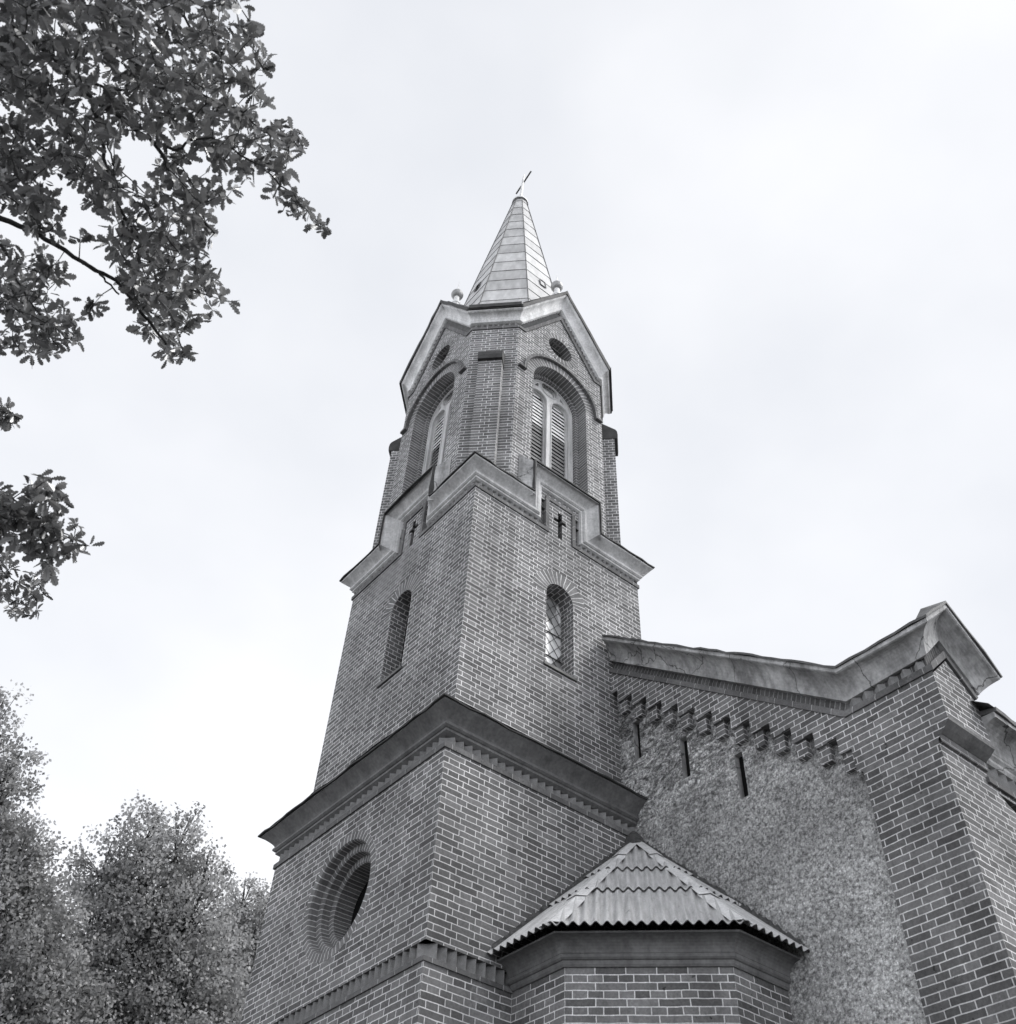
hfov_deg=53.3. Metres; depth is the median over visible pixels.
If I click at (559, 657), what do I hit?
arched window
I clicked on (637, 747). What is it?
slit window
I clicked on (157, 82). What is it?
oak tree
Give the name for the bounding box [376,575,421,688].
arched window
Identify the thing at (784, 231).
sky
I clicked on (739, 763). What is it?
slit window
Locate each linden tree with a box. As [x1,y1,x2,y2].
[0,679,126,1023]
[39,789,258,1023]
[188,871,270,1021]
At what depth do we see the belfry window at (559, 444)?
18.17 m
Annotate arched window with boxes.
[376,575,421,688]
[533,569,585,681]
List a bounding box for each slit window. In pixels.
[633,720,640,760]
[679,736,690,778]
[734,751,747,798]
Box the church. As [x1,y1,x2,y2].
[240,171,1015,1023]
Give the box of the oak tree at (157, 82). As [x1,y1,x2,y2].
[0,0,331,621]
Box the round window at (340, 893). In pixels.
[302,831,375,962]
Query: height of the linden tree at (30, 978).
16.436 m
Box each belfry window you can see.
[400,359,466,494]
[518,353,602,492]
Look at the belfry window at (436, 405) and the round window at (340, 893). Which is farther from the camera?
the belfry window at (436, 405)
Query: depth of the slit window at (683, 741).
12.33 m
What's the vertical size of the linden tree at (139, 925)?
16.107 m
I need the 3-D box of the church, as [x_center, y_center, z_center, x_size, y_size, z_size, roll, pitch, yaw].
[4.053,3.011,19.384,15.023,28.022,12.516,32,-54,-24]
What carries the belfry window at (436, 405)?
in the church
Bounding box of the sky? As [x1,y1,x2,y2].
[0,0,1015,1000]
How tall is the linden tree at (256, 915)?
16.703 m

